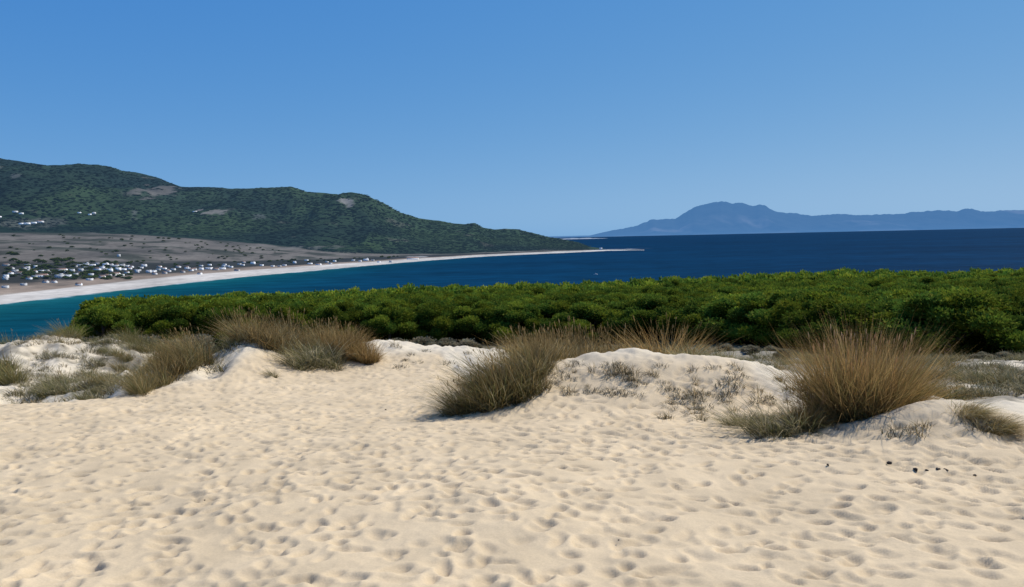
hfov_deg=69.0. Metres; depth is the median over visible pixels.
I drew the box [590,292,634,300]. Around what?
pine tree
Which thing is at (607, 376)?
grass sprig
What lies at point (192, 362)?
grass clump
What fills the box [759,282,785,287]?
pine tree
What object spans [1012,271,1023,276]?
pine tree
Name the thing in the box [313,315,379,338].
grass clump
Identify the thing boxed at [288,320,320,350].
grass clump
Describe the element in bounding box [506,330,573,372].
grass clump
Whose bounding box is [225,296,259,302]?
pine tree
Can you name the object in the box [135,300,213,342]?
pine tree
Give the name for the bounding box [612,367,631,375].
grass sprig
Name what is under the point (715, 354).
grass tuft
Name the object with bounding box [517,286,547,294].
pine tree
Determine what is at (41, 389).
grass tuft
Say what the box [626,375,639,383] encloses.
grass sprig
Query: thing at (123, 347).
grass tuft
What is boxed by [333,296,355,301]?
pine tree
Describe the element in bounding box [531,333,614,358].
grass clump
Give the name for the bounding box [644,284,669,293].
pine tree
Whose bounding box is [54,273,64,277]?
house
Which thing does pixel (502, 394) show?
grass clump
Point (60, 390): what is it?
grass tuft
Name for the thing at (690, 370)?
grass sprig
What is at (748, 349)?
bush
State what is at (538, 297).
pine tree
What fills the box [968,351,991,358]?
bush
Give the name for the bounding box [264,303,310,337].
pine tree
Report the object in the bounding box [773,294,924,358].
pine tree
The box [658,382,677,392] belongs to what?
grass sprig
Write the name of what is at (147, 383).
grass clump
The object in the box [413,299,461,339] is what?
pine tree
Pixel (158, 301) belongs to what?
pine tree
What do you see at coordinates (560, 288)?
pine tree
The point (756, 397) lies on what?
grass sprig
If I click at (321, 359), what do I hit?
grass tuft
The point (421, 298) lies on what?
pine tree
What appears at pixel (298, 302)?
pine tree
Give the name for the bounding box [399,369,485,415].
grass clump
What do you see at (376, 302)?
pine tree
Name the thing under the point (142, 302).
pine tree
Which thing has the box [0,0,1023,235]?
sky
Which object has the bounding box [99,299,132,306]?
pine tree
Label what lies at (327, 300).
pine tree
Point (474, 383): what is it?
grass clump
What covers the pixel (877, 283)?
pine tree
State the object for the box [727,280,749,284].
pine tree
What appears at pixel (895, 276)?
pine tree
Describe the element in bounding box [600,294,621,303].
pine tree
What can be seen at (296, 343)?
grass clump
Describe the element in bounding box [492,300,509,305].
pine tree
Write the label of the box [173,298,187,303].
pine tree
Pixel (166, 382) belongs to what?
grass clump
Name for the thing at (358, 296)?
pine tree
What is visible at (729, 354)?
grass tuft
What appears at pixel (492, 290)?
pine tree
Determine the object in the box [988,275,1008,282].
pine tree
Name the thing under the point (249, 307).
pine tree
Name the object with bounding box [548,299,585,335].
pine tree
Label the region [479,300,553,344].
pine tree
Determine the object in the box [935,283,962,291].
pine tree
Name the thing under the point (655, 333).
pine tree
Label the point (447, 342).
bush
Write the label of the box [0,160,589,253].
hillside woodland
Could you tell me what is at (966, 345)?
pine tree
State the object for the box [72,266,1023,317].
pine wood
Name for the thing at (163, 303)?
pine tree
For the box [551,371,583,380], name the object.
grass sprig
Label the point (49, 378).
grass tuft
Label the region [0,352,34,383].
grass clump
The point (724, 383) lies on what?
grass sprig
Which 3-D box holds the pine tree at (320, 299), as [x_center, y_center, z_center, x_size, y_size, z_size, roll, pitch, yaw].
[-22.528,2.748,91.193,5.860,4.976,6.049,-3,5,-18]
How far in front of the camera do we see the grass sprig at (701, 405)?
11.53 m
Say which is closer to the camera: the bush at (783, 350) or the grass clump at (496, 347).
the grass clump at (496, 347)
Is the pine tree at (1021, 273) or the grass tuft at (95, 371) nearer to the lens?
the grass tuft at (95, 371)
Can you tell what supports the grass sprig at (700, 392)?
on the sand dune
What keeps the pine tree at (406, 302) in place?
on the sand dune
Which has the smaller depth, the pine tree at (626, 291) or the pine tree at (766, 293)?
the pine tree at (766, 293)
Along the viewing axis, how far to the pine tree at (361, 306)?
75.11 m
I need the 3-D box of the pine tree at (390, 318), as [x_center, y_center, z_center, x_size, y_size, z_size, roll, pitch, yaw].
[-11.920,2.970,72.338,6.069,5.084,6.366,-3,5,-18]
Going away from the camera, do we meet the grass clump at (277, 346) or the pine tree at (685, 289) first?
the grass clump at (277, 346)
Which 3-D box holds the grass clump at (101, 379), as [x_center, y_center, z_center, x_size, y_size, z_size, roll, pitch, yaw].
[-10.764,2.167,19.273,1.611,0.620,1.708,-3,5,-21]
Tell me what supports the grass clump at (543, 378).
on the sand dune
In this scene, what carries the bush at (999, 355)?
on the sand dune
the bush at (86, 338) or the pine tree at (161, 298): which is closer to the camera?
the bush at (86, 338)
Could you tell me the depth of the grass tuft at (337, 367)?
18.55 m
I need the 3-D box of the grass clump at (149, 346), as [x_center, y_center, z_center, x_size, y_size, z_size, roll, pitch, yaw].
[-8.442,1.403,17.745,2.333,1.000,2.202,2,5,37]
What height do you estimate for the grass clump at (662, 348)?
1.618 m
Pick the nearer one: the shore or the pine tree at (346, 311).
the pine tree at (346, 311)
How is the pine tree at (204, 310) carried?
on the sand dune
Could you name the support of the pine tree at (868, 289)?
on the sand dune
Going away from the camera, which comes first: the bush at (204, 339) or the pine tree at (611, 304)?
the bush at (204, 339)
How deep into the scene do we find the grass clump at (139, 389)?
15.24 m
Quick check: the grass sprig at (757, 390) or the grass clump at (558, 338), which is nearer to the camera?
the grass sprig at (757, 390)
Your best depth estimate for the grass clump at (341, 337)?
19.62 m
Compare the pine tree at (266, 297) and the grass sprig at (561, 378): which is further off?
the pine tree at (266, 297)
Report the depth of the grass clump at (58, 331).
27.61 m
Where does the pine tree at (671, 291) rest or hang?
on the sand dune
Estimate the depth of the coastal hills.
2200.17 m
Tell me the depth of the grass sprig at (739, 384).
12.05 m
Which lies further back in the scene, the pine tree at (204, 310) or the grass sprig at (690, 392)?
the pine tree at (204, 310)
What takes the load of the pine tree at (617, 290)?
on the sand dune
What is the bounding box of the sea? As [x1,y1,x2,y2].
[0,228,1023,343]
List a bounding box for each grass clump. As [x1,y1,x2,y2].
[0,329,23,343]
[0,351,30,371]
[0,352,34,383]
[0,354,44,385]
[28,318,95,339]
[77,368,116,387]
[80,365,163,395]
[81,381,110,392]
[86,351,177,388]
[98,344,136,361]
[102,354,132,371]
[105,370,155,395]
[111,324,149,344]
[114,332,189,364]
[118,333,162,353]
[119,332,209,372]
[129,345,196,381]
[131,343,198,370]
[135,324,226,365]
[136,326,211,353]
[148,344,197,374]
[199,306,258,345]
[199,306,283,344]
[227,312,286,349]
[240,312,311,353]
[242,316,298,350]
[248,318,290,339]
[258,307,304,342]
[272,325,315,356]
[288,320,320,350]
[294,317,339,349]
[294,318,338,344]
[307,322,371,355]
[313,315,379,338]
[320,323,375,348]
[320,333,384,362]
[341,338,399,369]
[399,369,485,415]
[411,347,559,407]
[411,358,528,416]
[422,373,504,415]
[425,350,562,404]
[429,349,542,410]
[436,341,535,385]
[444,362,494,393]
[453,344,566,394]
[454,333,576,381]
[462,326,566,361]
[469,335,572,365]
[478,335,528,366]
[481,322,586,357]
[485,337,593,360]
[492,334,564,376]
[506,328,603,357]
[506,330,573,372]
[518,331,567,361]
[520,316,616,354]
[523,327,584,359]
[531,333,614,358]
[551,323,634,356]
[572,335,619,352]
[576,321,639,351]
[580,313,751,354]
[581,338,634,352]
[590,336,657,350]
[734,304,1019,448]
[766,388,843,433]
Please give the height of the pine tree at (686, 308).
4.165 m
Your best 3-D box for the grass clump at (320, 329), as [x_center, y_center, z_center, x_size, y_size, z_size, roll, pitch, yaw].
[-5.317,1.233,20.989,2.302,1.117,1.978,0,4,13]
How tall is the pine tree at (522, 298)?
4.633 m
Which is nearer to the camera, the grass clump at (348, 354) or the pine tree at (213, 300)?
the grass clump at (348, 354)
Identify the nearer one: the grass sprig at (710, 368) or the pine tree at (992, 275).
the grass sprig at (710, 368)
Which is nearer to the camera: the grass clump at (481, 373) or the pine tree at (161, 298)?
the grass clump at (481, 373)
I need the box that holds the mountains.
[548,201,1023,237]
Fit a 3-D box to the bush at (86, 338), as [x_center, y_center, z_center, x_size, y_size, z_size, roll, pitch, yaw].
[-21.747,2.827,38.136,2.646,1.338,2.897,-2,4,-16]
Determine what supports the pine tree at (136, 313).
on the sand dune
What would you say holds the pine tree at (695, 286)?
on the sand dune
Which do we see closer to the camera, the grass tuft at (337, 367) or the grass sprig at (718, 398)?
the grass sprig at (718, 398)
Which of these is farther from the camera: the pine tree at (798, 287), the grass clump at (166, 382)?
the pine tree at (798, 287)
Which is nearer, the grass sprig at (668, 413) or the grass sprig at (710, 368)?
the grass sprig at (668, 413)
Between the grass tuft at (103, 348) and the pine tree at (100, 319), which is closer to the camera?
the grass tuft at (103, 348)
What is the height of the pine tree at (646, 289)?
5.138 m
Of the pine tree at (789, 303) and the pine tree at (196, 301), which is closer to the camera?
the pine tree at (789, 303)
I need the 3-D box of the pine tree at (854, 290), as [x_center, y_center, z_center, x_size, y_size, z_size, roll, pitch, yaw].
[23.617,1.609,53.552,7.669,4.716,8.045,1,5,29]
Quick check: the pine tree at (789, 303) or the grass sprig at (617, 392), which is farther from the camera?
the pine tree at (789, 303)
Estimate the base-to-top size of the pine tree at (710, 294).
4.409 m
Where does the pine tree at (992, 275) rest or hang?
on the sand dune
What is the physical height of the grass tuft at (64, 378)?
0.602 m
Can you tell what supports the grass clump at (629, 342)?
on the sand dune
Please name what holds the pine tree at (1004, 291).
on the sand dune
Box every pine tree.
[63,303,140,338]
[72,307,90,323]
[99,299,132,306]
[104,308,151,336]
[110,299,150,311]
[135,300,156,307]
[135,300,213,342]
[150,295,179,302]
[151,296,181,304]
[155,299,184,308]
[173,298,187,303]
[173,301,256,344]
[182,296,197,300]
[183,298,221,307]
[201,295,216,299]
[204,297,228,302]
[205,298,225,302]
[217,302,267,344]
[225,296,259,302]
[227,298,258,306]
[245,295,274,303]
[246,298,288,318]
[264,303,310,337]
[273,294,304,302]
[283,296,316,309]
[296,300,326,326]
[300,301,386,341]
[301,300,355,337]
[311,294,348,304]
[315,297,328,301]
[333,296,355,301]
[349,301,374,329]
[351,294,362,300]
[354,293,388,303]
[359,299,418,339]
[366,296,402,307]
[379,298,432,341]
[394,292,408,298]
[400,292,438,305]
[407,299,462,342]
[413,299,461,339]
[429,300,490,342]
[431,295,443,300]
[445,294,482,336]
[449,291,484,300]
[451,300,512,343]
[455,289,480,294]
[479,291,496,300]
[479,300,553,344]
[487,287,501,292]
[489,294,515,301]
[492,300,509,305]
[506,296,535,302]
[516,297,540,304]
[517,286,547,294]
[517,298,575,340]
[529,294,549,299]
[540,293,575,303]
[544,286,571,292]
[544,289,562,293]
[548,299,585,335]
[550,301,614,340]
[570,297,634,340]
[571,290,602,302]
[573,289,605,294]
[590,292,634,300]
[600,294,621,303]
[601,292,676,339]
[605,286,626,291]
[610,287,635,293]
[616,294,666,339]
[619,289,638,294]
[628,292,648,296]
[641,285,670,293]
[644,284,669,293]
[647,286,667,297]
[648,294,693,338]
[649,287,685,297]
[656,294,745,344]
[662,279,690,286]
[666,285,695,295]
[669,292,755,343]
[685,285,710,288]
[691,284,748,294]
[695,292,728,297]
[705,282,742,286]
[715,289,799,346]
[718,278,737,283]
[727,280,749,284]
[729,286,777,296]
[748,278,783,286]
[748,284,762,291]
[753,287,782,292]
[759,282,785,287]
[770,287,870,351]
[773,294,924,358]
[783,285,816,291]
[784,278,819,287]
[806,282,835,288]
[827,284,868,297]
[841,291,983,357]
[842,283,886,294]
[852,278,894,288]
[856,288,891,300]
[857,275,900,284]
[862,285,1023,356]
[874,288,983,352]
[884,280,931,290]
[886,274,913,278]
[906,276,948,283]
[925,281,960,285]
[928,281,974,290]
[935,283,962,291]
[937,277,960,281]
[950,277,984,283]
[954,280,1002,291]
[971,287,998,354]
[975,298,1023,354]
[977,274,1005,278]
[986,277,999,281]
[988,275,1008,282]
[990,280,1018,286]
[992,279,1016,284]
[992,284,1023,296]
[1001,288,1023,351]
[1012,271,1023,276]
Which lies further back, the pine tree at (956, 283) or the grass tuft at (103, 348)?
the pine tree at (956, 283)
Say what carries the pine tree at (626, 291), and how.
on the sand dune
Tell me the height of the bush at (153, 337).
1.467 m
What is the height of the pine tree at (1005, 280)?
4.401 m
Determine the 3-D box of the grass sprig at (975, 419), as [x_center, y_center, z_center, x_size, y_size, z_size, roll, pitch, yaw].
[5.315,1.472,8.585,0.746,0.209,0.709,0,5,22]
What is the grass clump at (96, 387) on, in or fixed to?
on the sand dune
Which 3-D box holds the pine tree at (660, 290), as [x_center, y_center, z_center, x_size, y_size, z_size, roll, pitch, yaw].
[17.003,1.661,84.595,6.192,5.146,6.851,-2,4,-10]
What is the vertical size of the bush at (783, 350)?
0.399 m
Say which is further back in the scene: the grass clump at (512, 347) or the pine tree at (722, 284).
the pine tree at (722, 284)
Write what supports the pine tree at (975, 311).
on the sand dune
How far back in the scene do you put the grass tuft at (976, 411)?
8.67 m
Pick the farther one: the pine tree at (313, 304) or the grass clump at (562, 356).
the pine tree at (313, 304)
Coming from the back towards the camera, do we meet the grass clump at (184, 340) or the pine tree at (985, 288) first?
the pine tree at (985, 288)
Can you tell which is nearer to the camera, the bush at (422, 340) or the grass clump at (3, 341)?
the grass clump at (3, 341)
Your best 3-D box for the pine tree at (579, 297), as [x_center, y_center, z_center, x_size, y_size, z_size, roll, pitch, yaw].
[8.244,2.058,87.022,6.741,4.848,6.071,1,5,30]
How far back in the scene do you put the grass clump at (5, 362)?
23.13 m
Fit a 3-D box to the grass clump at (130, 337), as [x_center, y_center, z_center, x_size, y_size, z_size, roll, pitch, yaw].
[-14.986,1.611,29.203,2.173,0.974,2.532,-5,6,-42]
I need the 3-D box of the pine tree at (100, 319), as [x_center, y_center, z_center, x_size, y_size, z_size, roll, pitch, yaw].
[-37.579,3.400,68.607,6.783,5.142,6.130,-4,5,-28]
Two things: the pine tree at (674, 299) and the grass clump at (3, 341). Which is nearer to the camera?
the grass clump at (3, 341)
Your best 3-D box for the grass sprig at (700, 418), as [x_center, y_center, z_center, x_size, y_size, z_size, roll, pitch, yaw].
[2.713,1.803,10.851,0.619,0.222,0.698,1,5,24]
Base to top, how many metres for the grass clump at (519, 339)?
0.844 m
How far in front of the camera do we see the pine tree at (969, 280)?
89.45 m
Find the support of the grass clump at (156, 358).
on the sand dune
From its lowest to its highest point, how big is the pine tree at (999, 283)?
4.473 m
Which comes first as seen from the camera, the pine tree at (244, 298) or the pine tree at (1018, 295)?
the pine tree at (1018, 295)
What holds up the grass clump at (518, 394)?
on the sand dune
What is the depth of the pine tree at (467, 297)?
91.58 m
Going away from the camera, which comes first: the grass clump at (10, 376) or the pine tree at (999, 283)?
the grass clump at (10, 376)
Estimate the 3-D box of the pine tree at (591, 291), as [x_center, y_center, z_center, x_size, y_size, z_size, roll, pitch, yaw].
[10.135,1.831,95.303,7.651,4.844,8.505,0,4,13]
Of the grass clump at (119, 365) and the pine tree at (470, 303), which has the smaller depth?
the grass clump at (119, 365)
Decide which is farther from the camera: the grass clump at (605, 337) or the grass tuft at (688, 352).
the grass clump at (605, 337)
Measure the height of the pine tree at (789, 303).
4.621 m
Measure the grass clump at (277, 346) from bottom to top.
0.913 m
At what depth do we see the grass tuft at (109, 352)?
25.86 m
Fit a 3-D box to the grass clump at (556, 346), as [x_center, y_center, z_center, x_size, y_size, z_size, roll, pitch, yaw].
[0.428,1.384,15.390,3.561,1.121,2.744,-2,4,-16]
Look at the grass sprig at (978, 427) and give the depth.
8.44 m
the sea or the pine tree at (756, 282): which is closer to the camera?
the pine tree at (756, 282)
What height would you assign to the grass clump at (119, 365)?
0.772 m
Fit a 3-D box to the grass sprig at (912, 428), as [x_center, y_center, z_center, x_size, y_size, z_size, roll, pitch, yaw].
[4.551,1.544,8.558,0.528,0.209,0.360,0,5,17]
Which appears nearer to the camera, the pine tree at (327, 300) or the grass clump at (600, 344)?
the grass clump at (600, 344)
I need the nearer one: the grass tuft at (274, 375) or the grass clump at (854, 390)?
the grass clump at (854, 390)
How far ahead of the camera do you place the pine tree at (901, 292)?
45.69 m
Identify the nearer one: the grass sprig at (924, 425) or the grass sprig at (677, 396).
the grass sprig at (924, 425)
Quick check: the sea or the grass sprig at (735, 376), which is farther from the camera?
the sea
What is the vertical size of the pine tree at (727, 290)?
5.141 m
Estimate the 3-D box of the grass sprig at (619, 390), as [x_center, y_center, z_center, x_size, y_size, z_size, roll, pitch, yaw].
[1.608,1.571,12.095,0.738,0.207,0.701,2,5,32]
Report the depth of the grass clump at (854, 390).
9.79 m
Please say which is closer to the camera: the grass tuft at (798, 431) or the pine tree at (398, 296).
the grass tuft at (798, 431)
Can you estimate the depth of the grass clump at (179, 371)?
17.05 m
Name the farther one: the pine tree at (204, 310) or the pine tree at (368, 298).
the pine tree at (368, 298)
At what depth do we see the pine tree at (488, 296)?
91.76 m
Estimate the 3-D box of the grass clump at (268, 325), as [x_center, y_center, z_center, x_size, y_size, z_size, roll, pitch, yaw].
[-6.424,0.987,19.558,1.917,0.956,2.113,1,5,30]
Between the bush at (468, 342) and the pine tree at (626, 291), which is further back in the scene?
the pine tree at (626, 291)
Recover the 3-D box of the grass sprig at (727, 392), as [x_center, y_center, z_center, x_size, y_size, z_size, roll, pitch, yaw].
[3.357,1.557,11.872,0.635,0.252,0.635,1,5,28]
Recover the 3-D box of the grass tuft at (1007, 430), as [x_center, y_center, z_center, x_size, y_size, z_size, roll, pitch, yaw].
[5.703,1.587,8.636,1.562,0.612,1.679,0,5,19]
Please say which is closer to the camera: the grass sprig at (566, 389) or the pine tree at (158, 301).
the grass sprig at (566, 389)
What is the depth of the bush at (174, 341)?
34.12 m
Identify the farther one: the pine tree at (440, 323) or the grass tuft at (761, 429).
the pine tree at (440, 323)
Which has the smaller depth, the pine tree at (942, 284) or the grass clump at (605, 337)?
the grass clump at (605, 337)
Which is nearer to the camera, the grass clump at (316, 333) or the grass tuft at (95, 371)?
the grass clump at (316, 333)
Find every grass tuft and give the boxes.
[8,374,73,399]
[19,374,80,401]
[27,365,80,386]
[43,372,81,387]
[73,364,99,376]
[83,357,106,368]
[90,341,128,355]
[96,343,114,351]
[117,338,142,350]
[249,368,286,377]
[256,337,339,370]
[269,330,358,371]
[278,352,315,373]
[294,332,361,369]
[317,358,351,370]
[395,391,478,420]
[656,339,714,355]
[685,342,737,357]
[689,402,757,431]
[692,393,818,441]
[705,392,843,443]
[706,346,744,359]
[943,397,1022,437]
[973,409,1023,444]
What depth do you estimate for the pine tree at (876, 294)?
50.95 m
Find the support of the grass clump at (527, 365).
on the sand dune
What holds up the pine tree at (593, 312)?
on the sand dune
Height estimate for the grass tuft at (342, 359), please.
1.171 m
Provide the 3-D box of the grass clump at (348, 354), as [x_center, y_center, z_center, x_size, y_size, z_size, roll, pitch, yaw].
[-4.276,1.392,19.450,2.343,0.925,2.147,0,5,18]
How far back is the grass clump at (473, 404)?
11.60 m
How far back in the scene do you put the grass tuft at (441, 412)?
11.65 m
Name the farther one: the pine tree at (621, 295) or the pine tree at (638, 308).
the pine tree at (621, 295)
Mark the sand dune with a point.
(238, 471)
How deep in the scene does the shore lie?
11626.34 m
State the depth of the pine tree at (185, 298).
99.59 m
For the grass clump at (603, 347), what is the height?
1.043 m
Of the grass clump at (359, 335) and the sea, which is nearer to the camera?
the grass clump at (359, 335)
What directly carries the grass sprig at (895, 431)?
on the sand dune
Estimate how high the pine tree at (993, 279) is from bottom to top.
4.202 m
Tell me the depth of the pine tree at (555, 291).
100.01 m
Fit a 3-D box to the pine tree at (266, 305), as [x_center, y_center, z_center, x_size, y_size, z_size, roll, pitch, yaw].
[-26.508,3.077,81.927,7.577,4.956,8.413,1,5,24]
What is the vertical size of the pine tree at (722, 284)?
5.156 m
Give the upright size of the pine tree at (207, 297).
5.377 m
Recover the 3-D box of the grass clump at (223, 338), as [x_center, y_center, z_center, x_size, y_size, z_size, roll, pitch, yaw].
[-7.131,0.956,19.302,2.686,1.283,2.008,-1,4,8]
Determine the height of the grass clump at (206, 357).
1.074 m
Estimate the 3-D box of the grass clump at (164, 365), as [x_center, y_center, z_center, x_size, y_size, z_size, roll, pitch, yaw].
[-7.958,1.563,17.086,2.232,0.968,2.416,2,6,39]
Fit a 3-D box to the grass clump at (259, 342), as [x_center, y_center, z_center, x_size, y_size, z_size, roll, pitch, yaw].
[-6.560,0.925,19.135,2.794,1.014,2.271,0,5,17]
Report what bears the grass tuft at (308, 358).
on the sand dune
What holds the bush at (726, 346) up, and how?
on the sand dune
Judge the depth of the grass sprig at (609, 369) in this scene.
12.60 m
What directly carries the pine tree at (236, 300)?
on the sand dune
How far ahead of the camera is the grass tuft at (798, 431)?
9.46 m
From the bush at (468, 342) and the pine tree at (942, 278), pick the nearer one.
the bush at (468, 342)
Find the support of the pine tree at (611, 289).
on the sand dune
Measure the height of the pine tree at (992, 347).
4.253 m
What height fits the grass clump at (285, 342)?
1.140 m
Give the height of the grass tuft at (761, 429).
0.887 m
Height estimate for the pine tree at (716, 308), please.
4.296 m
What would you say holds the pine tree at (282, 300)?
on the sand dune
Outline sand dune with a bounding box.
[0,333,1023,586]
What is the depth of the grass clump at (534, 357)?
12.66 m
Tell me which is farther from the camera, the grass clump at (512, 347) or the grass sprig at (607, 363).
the grass clump at (512, 347)
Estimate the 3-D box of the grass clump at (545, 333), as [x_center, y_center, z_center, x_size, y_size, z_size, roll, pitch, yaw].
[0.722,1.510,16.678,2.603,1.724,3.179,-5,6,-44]
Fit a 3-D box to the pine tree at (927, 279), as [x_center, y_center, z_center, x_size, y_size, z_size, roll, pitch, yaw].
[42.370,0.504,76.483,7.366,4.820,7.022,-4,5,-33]
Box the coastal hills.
[0,158,616,303]
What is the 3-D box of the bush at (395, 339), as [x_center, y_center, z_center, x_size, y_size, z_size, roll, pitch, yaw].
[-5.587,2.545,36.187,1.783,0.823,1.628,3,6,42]
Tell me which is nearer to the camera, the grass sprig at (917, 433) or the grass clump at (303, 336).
the grass sprig at (917, 433)
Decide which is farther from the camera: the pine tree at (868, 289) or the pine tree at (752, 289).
the pine tree at (752, 289)
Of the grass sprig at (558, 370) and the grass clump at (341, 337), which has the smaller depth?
the grass sprig at (558, 370)
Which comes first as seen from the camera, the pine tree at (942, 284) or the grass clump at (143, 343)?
the grass clump at (143, 343)
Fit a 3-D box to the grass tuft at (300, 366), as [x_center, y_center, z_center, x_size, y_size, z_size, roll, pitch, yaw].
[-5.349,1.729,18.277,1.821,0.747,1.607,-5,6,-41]
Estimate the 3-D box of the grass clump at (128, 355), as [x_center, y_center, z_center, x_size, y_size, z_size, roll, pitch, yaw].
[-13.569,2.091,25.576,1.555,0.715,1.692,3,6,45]
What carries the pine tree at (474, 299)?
on the sand dune
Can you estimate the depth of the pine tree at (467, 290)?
106.54 m
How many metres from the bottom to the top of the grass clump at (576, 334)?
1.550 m
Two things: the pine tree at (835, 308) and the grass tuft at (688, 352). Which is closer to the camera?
the grass tuft at (688, 352)
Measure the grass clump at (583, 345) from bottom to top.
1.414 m
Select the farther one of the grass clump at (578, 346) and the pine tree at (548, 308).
the pine tree at (548, 308)
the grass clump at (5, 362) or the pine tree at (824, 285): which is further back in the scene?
the pine tree at (824, 285)
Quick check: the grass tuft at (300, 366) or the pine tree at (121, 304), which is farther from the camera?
the pine tree at (121, 304)
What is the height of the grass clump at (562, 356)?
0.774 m
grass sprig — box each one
[548,363,564,375]
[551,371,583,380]
[554,383,576,393]
[596,388,631,396]
[597,362,625,374]
[597,386,627,396]
[598,369,616,379]
[600,359,625,367]
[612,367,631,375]
[613,364,630,375]
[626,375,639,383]
[651,410,674,419]
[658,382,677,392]
[661,391,686,407]
[678,386,707,397]
[680,403,708,415]
[683,365,701,372]
[683,400,714,409]
[689,410,716,421]
[691,386,711,398]
[701,363,721,369]
[711,378,742,387]
[711,385,742,398]
[711,394,733,400]
[713,370,748,380]
[727,379,747,389]
[745,385,762,395]
[745,391,771,404]
[880,422,922,438]
[886,418,925,432]
[886,423,931,440]
[898,418,938,429]
[952,414,1002,431]
[957,418,997,441]
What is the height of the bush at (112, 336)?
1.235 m
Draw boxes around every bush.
[81,335,100,341]
[90,333,125,339]
[136,334,163,344]
[158,338,195,348]
[183,333,214,349]
[386,338,408,341]
[409,336,436,345]
[425,337,459,346]
[458,337,483,347]
[714,343,735,351]
[740,345,763,354]
[761,345,779,351]
[772,348,792,358]
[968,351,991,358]
[993,351,1014,359]
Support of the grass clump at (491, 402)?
on the sand dune
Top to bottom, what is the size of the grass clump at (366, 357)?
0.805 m
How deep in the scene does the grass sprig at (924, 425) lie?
8.56 m
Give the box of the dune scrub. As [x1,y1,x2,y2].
[0,328,1023,403]
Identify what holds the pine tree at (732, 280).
on the sand dune
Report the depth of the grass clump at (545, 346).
13.31 m
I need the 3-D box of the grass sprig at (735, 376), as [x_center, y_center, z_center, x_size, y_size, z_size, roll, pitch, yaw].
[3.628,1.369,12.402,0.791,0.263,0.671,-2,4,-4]
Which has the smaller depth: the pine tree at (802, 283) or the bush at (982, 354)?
the bush at (982, 354)
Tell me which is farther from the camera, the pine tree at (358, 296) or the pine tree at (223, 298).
the pine tree at (358, 296)
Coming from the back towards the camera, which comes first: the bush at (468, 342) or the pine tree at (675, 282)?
the pine tree at (675, 282)
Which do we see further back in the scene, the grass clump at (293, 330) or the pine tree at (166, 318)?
the pine tree at (166, 318)
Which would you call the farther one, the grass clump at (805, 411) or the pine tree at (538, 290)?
the pine tree at (538, 290)
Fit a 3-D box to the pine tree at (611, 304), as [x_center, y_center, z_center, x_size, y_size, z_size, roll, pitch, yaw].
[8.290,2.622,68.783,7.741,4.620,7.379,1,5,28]
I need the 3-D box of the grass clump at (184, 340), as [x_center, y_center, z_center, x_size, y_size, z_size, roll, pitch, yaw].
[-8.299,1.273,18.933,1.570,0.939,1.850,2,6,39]
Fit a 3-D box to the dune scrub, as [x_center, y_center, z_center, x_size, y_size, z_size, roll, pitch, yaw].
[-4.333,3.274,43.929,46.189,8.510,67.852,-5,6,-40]
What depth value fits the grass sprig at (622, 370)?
12.55 m
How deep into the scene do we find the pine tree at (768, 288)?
68.49 m
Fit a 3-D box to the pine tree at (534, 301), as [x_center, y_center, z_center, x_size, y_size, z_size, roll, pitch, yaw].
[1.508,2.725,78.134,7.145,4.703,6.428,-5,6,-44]
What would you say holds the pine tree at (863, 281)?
on the sand dune
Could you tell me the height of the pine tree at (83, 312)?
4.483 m
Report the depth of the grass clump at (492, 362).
12.35 m
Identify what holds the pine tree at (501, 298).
on the sand dune
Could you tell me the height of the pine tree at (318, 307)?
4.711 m
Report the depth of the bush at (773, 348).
28.16 m
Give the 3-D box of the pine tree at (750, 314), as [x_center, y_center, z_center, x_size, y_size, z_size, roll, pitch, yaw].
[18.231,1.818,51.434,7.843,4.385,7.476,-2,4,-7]
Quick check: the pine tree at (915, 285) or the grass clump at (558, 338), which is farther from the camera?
the pine tree at (915, 285)
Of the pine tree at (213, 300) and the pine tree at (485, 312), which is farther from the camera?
the pine tree at (213, 300)
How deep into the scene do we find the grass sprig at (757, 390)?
11.94 m
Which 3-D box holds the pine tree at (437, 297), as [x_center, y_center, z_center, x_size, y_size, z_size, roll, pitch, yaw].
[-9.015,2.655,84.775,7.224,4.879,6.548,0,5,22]
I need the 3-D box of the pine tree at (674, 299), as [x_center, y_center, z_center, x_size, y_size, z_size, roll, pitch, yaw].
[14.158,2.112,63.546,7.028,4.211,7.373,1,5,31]
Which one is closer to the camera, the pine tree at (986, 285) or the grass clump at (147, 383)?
the grass clump at (147, 383)
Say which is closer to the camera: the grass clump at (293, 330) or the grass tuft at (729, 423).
the grass tuft at (729, 423)
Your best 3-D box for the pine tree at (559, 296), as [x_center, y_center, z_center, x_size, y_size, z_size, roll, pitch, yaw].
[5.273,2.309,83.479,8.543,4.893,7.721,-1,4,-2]
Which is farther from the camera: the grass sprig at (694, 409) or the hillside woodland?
the hillside woodland
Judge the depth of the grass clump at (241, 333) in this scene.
18.90 m
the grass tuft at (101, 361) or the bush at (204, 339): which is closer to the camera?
the grass tuft at (101, 361)
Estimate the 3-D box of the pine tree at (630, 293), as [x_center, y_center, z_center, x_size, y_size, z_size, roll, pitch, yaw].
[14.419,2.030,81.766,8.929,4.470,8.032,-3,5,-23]

